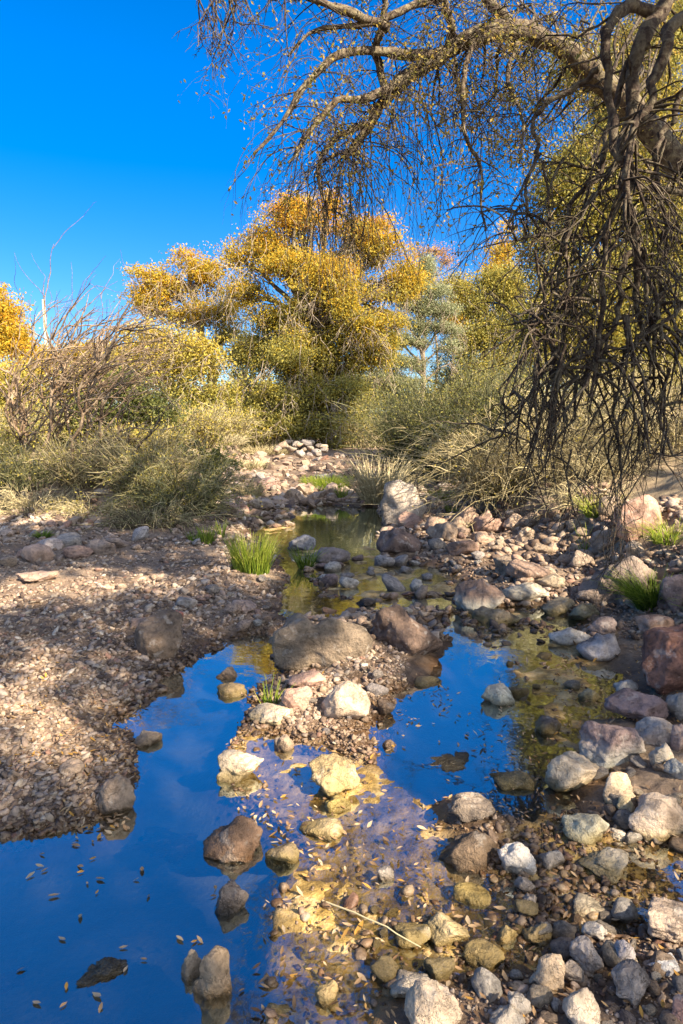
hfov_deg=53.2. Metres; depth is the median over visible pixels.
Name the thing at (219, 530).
grass clump
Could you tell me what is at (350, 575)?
cobble
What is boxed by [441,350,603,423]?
bush
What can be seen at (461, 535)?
cobble
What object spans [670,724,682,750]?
rock
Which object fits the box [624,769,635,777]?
cobble
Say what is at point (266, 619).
cobble
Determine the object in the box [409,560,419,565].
cobble
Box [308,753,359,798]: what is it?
rock
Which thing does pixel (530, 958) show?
cobble
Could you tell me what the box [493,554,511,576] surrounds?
cobble
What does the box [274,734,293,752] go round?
rock
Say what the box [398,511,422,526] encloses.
rock
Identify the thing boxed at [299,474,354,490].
grass clump
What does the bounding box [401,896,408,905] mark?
cobble
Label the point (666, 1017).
cobble
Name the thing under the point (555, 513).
cobble
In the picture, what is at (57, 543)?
rock
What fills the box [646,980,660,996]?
cobble
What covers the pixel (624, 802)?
rock
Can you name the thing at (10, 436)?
bush
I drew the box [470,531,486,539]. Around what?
cobble
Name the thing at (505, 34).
oak tree
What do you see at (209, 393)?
scrub tree
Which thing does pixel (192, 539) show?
grass clump
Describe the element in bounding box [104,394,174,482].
dead branch
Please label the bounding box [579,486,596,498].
cobble
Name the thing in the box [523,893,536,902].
rock
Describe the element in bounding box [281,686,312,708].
rock
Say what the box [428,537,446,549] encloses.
cobble
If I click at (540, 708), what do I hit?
cobble
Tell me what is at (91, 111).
sky
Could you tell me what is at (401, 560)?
cobble
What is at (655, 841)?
cobble
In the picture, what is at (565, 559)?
cobble
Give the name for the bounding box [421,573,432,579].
cobble
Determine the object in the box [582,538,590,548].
cobble
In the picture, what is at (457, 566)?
cobble
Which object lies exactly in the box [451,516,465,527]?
cobble
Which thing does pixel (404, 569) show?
cobble
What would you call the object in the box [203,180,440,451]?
oak tree
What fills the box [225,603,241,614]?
cobble
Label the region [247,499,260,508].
cobble
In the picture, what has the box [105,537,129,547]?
cobble
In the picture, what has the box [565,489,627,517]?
grass clump
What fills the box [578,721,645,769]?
rock
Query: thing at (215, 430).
bush
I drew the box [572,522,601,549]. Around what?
grass clump
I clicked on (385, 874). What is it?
rock
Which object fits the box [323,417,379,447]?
grass clump
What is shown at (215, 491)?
bush
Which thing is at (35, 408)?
bush
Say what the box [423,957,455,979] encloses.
cobble
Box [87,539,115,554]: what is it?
cobble
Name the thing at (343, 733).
gravel
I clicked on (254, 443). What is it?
bush
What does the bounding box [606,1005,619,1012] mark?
cobble
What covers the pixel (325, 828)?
rock
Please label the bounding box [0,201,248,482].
bare shrub
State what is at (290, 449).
cobble
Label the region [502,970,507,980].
fallen leaf
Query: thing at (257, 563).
grass clump
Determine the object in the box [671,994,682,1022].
rock
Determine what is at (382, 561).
cobble
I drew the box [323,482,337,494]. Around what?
rock
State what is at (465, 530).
cobble
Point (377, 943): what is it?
cobble
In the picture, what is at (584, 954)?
rock
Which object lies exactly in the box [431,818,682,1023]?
gravel
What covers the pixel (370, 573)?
cobble
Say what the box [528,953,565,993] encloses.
rock
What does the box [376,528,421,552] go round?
rock
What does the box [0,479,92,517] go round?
bush
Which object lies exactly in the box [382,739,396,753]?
rock
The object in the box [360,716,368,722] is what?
cobble
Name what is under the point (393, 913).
cobble
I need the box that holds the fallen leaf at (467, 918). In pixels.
[465,915,469,924]
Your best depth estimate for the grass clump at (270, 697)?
3.58 m
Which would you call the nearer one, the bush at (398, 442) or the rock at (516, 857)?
the rock at (516, 857)
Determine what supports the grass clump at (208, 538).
on the ground at (180, 793)
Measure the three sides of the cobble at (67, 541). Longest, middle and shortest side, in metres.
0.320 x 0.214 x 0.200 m
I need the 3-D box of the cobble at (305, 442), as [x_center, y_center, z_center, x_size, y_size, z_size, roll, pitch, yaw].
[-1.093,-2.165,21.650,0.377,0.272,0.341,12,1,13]
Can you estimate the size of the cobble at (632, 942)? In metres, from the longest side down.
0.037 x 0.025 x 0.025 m
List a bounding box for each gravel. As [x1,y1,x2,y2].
[0,450,511,533]
[0,518,308,853]
[223,616,682,1023]
[263,641,410,774]
[285,484,682,641]
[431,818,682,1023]
[478,799,682,958]
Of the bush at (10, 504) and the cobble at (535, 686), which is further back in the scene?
the bush at (10, 504)
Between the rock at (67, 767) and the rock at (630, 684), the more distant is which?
the rock at (630, 684)
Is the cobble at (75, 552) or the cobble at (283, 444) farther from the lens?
the cobble at (283, 444)
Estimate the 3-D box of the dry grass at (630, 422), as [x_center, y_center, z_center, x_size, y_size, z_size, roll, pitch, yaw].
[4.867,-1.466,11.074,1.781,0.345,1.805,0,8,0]
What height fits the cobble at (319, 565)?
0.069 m
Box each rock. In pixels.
[15,571,58,581]
[21,543,53,561]
[37,538,63,549]
[59,759,84,775]
[76,957,129,996]
[98,774,135,815]
[130,617,145,627]
[133,730,161,751]
[134,609,182,658]
[175,596,196,608]
[181,948,201,991]
[192,945,231,1011]
[203,815,262,866]
[214,879,248,921]
[216,666,236,678]
[216,749,263,785]
[217,682,246,701]
[219,501,239,513]
[232,600,256,611]
[248,703,290,724]
[258,476,280,490]
[259,499,274,509]
[265,842,299,868]
[268,612,372,671]
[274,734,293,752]
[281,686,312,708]
[287,534,315,550]
[287,670,325,687]
[294,483,306,487]
[299,817,343,840]
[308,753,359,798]
[313,547,350,562]
[315,980,338,1011]
[321,680,370,718]
[322,607,336,612]
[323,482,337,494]
[324,794,350,813]
[356,598,375,605]
[370,605,442,655]
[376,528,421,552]
[377,699,395,714]
[377,865,394,883]
[380,480,426,526]
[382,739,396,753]
[390,969,429,997]
[393,921,431,948]
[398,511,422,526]
[404,978,462,1023]
[414,676,441,689]
[426,521,457,540]
[426,911,469,946]
[438,831,496,876]
[446,540,478,555]
[447,792,495,821]
[452,882,491,909]
[453,580,504,613]
[462,938,504,970]
[472,606,519,624]
[480,510,491,516]
[481,683,514,711]
[489,770,536,790]
[489,1004,525,1023]
[496,925,517,945]
[497,842,536,875]
[502,513,521,530]
[502,582,549,600]
[504,558,549,579]
[507,991,531,1014]
[513,753,542,766]
[514,876,535,892]
[516,527,535,541]
[522,923,551,946]
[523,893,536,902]
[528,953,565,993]
[532,715,561,739]
[535,850,564,871]
[541,596,574,615]
[544,751,598,791]
[548,627,589,645]
[561,813,608,845]
[562,987,600,1023]
[564,959,584,982]
[568,603,599,620]
[569,935,603,972]
[571,892,611,920]
[575,556,656,604]
[576,633,620,660]
[577,847,628,883]
[578,688,600,701]
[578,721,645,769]
[581,921,607,940]
[588,530,618,553]
[588,616,616,634]
[602,772,635,803]
[604,688,667,719]
[608,828,626,840]
[611,959,650,1005]
[613,494,662,542]
[613,680,637,691]
[614,939,635,959]
[617,796,634,812]
[625,540,644,557]
[628,792,682,842]
[633,614,674,631]
[634,717,672,745]
[641,623,682,694]
[645,897,682,943]
[647,952,679,976]
[649,742,673,764]
[657,574,682,612]
[663,758,682,779]
[666,693,682,720]
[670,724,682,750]
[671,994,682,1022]
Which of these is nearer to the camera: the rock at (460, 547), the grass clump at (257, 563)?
the grass clump at (257, 563)
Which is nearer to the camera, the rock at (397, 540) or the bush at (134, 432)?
the rock at (397, 540)
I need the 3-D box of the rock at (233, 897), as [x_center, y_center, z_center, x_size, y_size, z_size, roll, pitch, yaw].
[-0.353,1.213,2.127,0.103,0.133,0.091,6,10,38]
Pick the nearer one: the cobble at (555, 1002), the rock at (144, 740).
the cobble at (555, 1002)
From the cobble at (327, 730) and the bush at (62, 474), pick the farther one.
the bush at (62, 474)
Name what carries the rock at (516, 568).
on the ground at (180, 793)
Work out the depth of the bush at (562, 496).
7.58 m
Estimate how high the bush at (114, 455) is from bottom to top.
1.335 m
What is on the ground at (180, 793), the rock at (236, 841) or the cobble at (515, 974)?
the cobble at (515, 974)
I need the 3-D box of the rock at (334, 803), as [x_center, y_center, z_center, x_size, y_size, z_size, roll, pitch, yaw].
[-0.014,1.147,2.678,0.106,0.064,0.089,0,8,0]
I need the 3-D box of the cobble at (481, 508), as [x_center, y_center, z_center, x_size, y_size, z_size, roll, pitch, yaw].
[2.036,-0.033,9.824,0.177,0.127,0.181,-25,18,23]
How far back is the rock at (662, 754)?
2.78 m
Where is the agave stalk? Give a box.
[42,299,47,348]
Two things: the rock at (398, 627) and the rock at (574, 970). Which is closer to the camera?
the rock at (574, 970)
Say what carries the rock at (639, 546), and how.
on the gravel at (361, 616)
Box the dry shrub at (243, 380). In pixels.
[217,362,259,406]
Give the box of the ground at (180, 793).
[0,395,682,1023]
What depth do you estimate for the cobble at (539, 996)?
1.72 m
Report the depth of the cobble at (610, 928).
2.00 m
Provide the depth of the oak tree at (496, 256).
42.04 m
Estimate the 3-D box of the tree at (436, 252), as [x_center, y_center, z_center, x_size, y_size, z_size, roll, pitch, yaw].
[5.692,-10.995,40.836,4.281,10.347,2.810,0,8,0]
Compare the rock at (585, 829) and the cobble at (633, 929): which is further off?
the rock at (585, 829)
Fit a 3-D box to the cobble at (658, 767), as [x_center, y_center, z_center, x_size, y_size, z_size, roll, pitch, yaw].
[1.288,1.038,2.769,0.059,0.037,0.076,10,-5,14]
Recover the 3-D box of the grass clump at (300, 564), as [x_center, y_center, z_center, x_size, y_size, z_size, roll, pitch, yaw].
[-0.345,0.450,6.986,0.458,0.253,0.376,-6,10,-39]
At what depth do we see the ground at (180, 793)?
2.57 m
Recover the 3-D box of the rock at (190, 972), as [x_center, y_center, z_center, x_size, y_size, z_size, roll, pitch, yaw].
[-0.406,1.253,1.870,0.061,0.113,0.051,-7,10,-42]
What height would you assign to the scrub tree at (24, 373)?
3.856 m
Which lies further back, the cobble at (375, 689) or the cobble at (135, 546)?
the cobble at (135, 546)
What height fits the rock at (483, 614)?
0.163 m
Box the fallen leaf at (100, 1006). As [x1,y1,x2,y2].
[98,1002,102,1012]
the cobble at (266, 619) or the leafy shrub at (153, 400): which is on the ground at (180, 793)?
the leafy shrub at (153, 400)
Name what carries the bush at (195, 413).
on the ground at (180, 793)
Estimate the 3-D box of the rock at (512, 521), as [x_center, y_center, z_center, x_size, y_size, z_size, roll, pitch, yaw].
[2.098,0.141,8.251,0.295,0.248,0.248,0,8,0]
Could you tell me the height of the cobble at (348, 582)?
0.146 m
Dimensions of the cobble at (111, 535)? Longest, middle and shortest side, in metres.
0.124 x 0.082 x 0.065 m
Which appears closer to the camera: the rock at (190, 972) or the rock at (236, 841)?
the rock at (190, 972)
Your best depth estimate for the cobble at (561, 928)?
1.99 m
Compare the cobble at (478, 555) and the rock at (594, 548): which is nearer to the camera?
the rock at (594, 548)
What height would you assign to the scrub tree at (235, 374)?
6.362 m
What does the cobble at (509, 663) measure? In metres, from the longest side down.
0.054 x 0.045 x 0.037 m
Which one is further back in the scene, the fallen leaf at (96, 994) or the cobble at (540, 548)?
the cobble at (540, 548)
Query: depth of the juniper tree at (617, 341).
15.86 m
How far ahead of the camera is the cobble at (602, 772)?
2.81 m
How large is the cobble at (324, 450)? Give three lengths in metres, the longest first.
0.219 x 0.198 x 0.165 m
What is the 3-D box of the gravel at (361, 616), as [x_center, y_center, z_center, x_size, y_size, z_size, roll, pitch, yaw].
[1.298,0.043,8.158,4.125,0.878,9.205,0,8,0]
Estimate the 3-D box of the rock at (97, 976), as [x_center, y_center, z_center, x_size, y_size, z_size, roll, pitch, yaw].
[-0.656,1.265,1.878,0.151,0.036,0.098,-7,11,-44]
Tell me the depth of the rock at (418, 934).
1.98 m
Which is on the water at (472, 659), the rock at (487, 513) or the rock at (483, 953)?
the rock at (483, 953)
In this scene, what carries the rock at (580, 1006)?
on the ground at (180, 793)
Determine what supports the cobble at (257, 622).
on the ground at (180, 793)
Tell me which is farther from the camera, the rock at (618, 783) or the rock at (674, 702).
the rock at (674, 702)
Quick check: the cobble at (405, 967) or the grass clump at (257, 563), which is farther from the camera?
the grass clump at (257, 563)
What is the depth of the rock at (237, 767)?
2.88 m
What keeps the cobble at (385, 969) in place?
on the gravel at (350, 901)
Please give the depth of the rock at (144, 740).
3.19 m
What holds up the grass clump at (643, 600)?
on the ground at (180, 793)
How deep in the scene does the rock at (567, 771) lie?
2.77 m
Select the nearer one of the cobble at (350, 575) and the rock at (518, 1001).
the rock at (518, 1001)
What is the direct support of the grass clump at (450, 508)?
on the ground at (180, 793)
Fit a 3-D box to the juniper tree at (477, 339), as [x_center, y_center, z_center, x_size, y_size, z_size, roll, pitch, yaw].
[6.527,-8.731,35.260,8.446,9.880,4.398,0,8,0]
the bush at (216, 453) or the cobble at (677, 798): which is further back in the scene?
the bush at (216, 453)
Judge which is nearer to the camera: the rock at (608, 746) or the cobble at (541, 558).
the rock at (608, 746)
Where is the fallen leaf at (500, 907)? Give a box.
[493,906,505,909]
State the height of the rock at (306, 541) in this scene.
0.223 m
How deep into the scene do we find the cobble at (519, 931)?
2.02 m
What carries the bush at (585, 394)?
on the ground at (180, 793)
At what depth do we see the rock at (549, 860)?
2.30 m
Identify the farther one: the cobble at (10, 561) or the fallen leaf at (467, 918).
the cobble at (10, 561)
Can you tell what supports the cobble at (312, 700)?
on the gravel at (343, 733)
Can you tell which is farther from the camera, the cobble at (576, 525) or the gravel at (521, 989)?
the cobble at (576, 525)
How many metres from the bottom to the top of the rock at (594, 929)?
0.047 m
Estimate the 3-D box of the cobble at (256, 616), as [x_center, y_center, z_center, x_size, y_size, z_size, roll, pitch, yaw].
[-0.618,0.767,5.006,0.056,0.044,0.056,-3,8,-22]
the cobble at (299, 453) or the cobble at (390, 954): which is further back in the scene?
the cobble at (299, 453)
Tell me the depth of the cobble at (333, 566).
6.86 m
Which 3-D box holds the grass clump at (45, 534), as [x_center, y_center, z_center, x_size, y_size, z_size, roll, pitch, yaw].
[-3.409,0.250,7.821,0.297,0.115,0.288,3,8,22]
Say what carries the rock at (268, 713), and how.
on the gravel at (343, 733)
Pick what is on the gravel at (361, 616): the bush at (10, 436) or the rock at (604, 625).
the rock at (604, 625)
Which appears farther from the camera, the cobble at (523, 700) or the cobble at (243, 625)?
the cobble at (243, 625)
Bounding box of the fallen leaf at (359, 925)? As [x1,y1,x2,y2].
[357,920,362,930]
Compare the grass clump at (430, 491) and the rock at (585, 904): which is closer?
the rock at (585, 904)
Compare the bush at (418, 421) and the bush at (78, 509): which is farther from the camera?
the bush at (418, 421)
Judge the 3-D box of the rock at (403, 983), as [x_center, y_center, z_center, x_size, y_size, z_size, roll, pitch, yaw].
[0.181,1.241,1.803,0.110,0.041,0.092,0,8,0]
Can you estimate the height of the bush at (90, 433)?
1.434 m
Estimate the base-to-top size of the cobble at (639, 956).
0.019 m
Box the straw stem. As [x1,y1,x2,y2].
[326,901,420,947]
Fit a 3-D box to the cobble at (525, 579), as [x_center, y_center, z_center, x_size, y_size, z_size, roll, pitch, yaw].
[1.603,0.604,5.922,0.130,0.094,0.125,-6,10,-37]
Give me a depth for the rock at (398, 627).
4.31 m
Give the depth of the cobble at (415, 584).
6.04 m
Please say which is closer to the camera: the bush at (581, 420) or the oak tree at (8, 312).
the bush at (581, 420)
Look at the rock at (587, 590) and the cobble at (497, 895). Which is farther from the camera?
the rock at (587, 590)
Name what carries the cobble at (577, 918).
on the gravel at (350, 901)
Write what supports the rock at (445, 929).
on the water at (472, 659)
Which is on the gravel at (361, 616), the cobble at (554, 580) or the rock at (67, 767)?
the cobble at (554, 580)
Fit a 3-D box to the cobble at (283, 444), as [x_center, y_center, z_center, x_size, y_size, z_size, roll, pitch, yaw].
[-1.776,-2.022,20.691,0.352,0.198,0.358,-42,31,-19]
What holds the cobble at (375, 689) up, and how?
on the gravel at (343, 733)
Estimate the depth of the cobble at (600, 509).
6.98 m
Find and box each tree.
[0,282,51,363]
[0,333,185,376]
[0,341,129,427]
[79,313,257,445]
[111,241,257,386]
[173,0,682,608]
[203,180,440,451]
[215,326,400,432]
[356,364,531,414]
[360,248,474,408]
[374,320,529,412]
[393,249,536,408]
[405,238,475,396]
[437,217,529,362]
[482,0,682,389]
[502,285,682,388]
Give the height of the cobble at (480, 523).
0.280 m
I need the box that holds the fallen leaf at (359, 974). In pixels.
[357,972,366,980]
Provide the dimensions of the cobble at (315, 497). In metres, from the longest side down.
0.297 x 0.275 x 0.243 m
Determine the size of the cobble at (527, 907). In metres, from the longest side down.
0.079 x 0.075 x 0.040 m
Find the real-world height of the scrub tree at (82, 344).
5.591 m
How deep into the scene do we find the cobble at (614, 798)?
2.61 m
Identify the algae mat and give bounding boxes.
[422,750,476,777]
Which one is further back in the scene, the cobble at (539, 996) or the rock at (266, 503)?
the rock at (266, 503)
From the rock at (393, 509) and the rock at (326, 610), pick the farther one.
the rock at (393, 509)
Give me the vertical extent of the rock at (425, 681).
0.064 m
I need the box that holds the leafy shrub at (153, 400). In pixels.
[21,364,201,444]
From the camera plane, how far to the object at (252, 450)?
21.58 m
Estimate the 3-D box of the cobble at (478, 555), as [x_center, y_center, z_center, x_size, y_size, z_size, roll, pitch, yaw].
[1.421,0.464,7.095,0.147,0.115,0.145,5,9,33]
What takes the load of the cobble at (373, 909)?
on the ground at (180, 793)
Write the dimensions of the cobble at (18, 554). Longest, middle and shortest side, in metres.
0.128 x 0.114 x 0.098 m
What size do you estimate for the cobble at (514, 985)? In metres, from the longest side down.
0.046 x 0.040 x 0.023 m
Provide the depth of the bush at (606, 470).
8.11 m
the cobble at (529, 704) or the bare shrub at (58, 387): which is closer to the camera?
the cobble at (529, 704)
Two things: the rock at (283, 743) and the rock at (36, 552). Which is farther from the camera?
the rock at (36, 552)
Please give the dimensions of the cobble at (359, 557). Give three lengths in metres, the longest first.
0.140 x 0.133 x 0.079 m
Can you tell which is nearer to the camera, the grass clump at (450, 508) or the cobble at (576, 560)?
the cobble at (576, 560)
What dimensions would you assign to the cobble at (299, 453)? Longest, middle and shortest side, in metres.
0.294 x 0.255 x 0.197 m
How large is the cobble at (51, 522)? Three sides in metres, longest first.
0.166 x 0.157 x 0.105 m
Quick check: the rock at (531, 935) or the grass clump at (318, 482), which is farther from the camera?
the grass clump at (318, 482)
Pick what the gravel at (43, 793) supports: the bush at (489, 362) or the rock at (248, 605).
the rock at (248, 605)
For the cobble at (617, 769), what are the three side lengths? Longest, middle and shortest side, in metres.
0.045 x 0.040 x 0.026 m
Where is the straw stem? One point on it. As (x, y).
(343, 908)
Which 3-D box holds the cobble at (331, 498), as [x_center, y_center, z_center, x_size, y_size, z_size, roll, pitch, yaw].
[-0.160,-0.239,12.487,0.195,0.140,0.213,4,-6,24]
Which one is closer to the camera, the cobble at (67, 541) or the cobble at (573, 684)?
the cobble at (573, 684)
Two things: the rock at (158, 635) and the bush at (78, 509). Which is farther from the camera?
the bush at (78, 509)
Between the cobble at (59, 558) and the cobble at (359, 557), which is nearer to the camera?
the cobble at (59, 558)
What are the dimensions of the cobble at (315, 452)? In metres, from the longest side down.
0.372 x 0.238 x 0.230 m
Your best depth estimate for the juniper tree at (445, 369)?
38.02 m
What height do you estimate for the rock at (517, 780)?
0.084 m
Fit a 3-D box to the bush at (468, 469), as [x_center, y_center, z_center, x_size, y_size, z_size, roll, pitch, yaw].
[2.244,-0.286,9.789,5.074,3.158,4.427,0,8,0]
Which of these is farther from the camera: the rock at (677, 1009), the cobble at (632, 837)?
the cobble at (632, 837)
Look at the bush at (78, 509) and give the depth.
9.23 m
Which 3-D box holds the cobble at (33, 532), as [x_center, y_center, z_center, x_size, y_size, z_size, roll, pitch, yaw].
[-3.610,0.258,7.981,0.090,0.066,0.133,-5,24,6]
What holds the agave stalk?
on the ground at (180, 793)
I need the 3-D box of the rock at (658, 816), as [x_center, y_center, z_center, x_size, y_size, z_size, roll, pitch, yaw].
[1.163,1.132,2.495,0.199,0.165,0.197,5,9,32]
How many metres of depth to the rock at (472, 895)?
2.16 m
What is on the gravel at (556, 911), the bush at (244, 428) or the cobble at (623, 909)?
the cobble at (623, 909)
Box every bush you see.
[0,396,115,429]
[0,398,78,454]
[0,428,82,493]
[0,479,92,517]
[23,430,145,494]
[26,399,135,448]
[38,488,133,521]
[56,411,253,499]
[65,488,239,532]
[75,422,292,527]
[92,416,199,458]
[147,403,219,437]
[166,392,244,450]
[177,436,251,476]
[184,398,283,441]
[239,423,283,448]
[315,369,520,482]
[325,365,447,462]
[325,383,654,531]
[347,353,558,477]
[411,373,682,520]
[413,335,593,448]
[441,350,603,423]
[459,367,644,439]
[506,384,682,488]
[511,432,681,501]
[511,468,643,519]
[560,370,682,461]
[569,358,680,407]
[579,346,682,409]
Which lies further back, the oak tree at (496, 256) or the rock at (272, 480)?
the oak tree at (496, 256)
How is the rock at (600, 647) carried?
on the water at (472, 659)
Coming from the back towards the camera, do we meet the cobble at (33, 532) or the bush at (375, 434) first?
the bush at (375, 434)
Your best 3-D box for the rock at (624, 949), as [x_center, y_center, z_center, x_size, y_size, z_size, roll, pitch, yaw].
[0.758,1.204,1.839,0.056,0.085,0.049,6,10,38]
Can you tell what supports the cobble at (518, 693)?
on the ground at (180, 793)
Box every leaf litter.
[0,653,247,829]
[235,635,681,1023]
[376,675,548,817]
[553,626,679,734]
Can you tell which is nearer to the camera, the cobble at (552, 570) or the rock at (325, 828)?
the rock at (325, 828)
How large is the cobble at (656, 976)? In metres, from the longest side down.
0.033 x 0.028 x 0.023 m
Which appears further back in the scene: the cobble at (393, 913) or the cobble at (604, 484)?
the cobble at (604, 484)
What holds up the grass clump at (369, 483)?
on the ground at (180, 793)
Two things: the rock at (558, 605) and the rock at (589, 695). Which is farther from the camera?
the rock at (558, 605)
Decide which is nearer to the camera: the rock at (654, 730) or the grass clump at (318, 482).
the rock at (654, 730)
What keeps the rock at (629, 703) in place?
on the ground at (180, 793)
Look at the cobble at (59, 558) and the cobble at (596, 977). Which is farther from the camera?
the cobble at (59, 558)
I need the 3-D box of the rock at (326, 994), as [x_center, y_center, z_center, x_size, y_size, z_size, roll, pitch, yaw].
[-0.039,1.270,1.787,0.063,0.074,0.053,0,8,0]
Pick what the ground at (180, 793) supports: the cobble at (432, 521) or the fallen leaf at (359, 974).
the cobble at (432, 521)
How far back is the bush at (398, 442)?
14.09 m
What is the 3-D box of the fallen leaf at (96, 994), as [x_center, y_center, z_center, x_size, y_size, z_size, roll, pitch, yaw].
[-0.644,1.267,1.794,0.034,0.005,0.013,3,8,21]
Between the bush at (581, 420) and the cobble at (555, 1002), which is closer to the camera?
the cobble at (555, 1002)
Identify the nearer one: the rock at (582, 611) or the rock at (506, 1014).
the rock at (506, 1014)
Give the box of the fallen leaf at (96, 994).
[92,992,100,996]
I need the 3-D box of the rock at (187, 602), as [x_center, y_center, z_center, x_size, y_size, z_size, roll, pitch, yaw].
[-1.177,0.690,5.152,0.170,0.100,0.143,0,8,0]
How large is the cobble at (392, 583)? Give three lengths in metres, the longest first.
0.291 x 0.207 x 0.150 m
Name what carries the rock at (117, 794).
on the ground at (180, 793)
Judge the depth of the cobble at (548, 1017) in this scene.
1.64 m
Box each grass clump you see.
[28,529,56,537]
[184,530,201,541]
[195,524,221,544]
[213,519,228,536]
[217,529,287,574]
[233,477,271,496]
[254,674,292,703]
[280,545,329,568]
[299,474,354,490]
[317,451,434,503]
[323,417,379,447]
[331,485,350,497]
[422,484,454,500]
[444,503,459,512]
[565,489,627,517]
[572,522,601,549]
[588,563,682,611]
[627,513,682,544]
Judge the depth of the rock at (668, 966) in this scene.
1.79 m
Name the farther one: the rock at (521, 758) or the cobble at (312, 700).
the cobble at (312, 700)
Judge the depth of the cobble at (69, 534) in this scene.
7.48 m
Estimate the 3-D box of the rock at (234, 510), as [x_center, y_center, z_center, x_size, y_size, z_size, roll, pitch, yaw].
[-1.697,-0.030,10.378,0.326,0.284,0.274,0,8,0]
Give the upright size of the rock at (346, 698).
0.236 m
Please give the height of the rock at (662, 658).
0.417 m
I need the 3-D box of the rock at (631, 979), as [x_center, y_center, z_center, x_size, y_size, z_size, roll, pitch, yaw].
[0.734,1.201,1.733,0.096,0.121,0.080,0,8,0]
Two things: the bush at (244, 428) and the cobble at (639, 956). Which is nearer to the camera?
the cobble at (639, 956)
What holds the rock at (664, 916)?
on the ground at (180, 793)
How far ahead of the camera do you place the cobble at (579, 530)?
6.98 m
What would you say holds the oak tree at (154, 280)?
on the ground at (180, 793)
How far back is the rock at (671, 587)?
4.78 m
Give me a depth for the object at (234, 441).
18.71 m
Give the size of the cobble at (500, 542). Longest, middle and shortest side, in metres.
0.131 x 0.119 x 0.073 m
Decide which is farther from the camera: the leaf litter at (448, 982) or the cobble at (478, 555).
the cobble at (478, 555)
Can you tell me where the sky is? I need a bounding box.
[0,0,682,411]
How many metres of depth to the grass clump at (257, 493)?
12.53 m
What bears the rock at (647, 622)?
on the ground at (180, 793)
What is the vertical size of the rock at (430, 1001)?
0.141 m
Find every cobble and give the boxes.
[0,526,7,531]
[0,529,14,535]
[0,556,17,566]
[16,549,21,557]
[28,530,36,535]
[46,519,58,526]
[56,554,64,561]
[57,532,80,537]
[58,536,81,548]
[62,545,93,558]
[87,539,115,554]
[104,533,114,538]
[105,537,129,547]
[131,526,148,540]
[131,544,140,548]
[192,538,200,544]
[206,584,219,593]
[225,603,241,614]
[236,620,251,631]
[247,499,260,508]
[253,614,260,618]
[253,619,261,626]
[255,609,261,614]
[258,575,265,581]
[260,616,271,622]
[272,473,282,476]
[274,446,279,452]
[277,441,286,448]
[284,489,300,498]
[285,446,296,451]
[294,450,305,457]
[302,439,311,446]
[309,698,317,703]
[311,448,321,456]
[312,491,323,500]
[315,563,326,567]
[320,448,327,452]
[321,573,337,585]
[321,727,330,734]
[324,561,341,571]
[327,495,337,501]
[339,576,358,588]
[340,572,354,577]
[351,555,363,559]
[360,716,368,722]
[366,570,375,575]
[366,682,388,696]
[369,905,380,914]
[370,955,398,982]
[371,937,381,951]
[372,669,383,678]
[374,555,394,566]
[378,926,388,938]
[382,574,405,591]
[384,908,399,918]
[387,952,396,960]
[394,554,407,566]
[399,565,411,572]
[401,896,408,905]
[402,965,411,970]
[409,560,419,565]
[409,578,422,591]
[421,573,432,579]
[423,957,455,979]
[425,516,446,529]
[427,496,443,504]
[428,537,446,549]
[450,506,478,522]
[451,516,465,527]
[453,564,461,570]
[457,532,465,538]
[458,526,470,534]
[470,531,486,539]
[470,967,502,1000]
[471,551,484,559]
[472,516,503,532]
[475,532,494,543]
[476,505,485,513]
[491,545,502,551]
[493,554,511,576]
[494,892,500,899]
[496,539,504,546]
[506,494,516,500]
[506,660,513,665]
[507,980,523,990]
[509,687,530,700]
[510,969,523,979]
[514,899,537,915]
[514,924,523,935]
[519,512,539,527]
[519,577,533,582]
[519,697,527,703]
[524,951,537,966]
[526,700,533,707]
[527,984,553,1009]
[532,684,539,688]
[533,543,552,553]
[534,486,553,494]
[534,553,548,561]
[534,573,565,588]
[534,922,551,934]
[535,495,553,508]
[536,652,551,658]
[537,705,543,711]
[538,1010,556,1023]
[542,502,570,519]
[544,566,558,574]
[549,937,573,962]
[551,920,578,939]
[551,997,561,1011]
[557,554,572,564]
[563,512,574,519]
[563,679,579,690]
[565,518,584,532]
[569,549,593,567]
[572,913,583,928]
[574,527,590,536]
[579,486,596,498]
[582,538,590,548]
[592,766,608,780]
[593,974,602,981]
[595,919,616,934]
[597,496,621,516]
[598,482,609,488]
[599,910,612,924]
[601,1020,613,1023]
[602,519,614,527]
[602,940,637,966]
[604,804,615,815]
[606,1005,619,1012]
[609,794,619,806]
[611,897,639,922]
[613,766,623,771]
[613,809,631,829]
[618,1009,635,1023]
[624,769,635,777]
[624,830,642,844]
[627,927,637,934]
[629,755,647,767]
[629,938,635,950]
[632,788,643,797]
[636,952,644,960]
[644,1003,657,1015]
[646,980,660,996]
[650,838,663,843]
[651,971,661,982]
[652,764,663,771]
[659,1010,682,1023]
[666,794,680,804]
[668,836,682,852]
[672,792,682,799]
[672,975,682,993]
[676,947,682,960]
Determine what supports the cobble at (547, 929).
on the gravel at (556, 911)

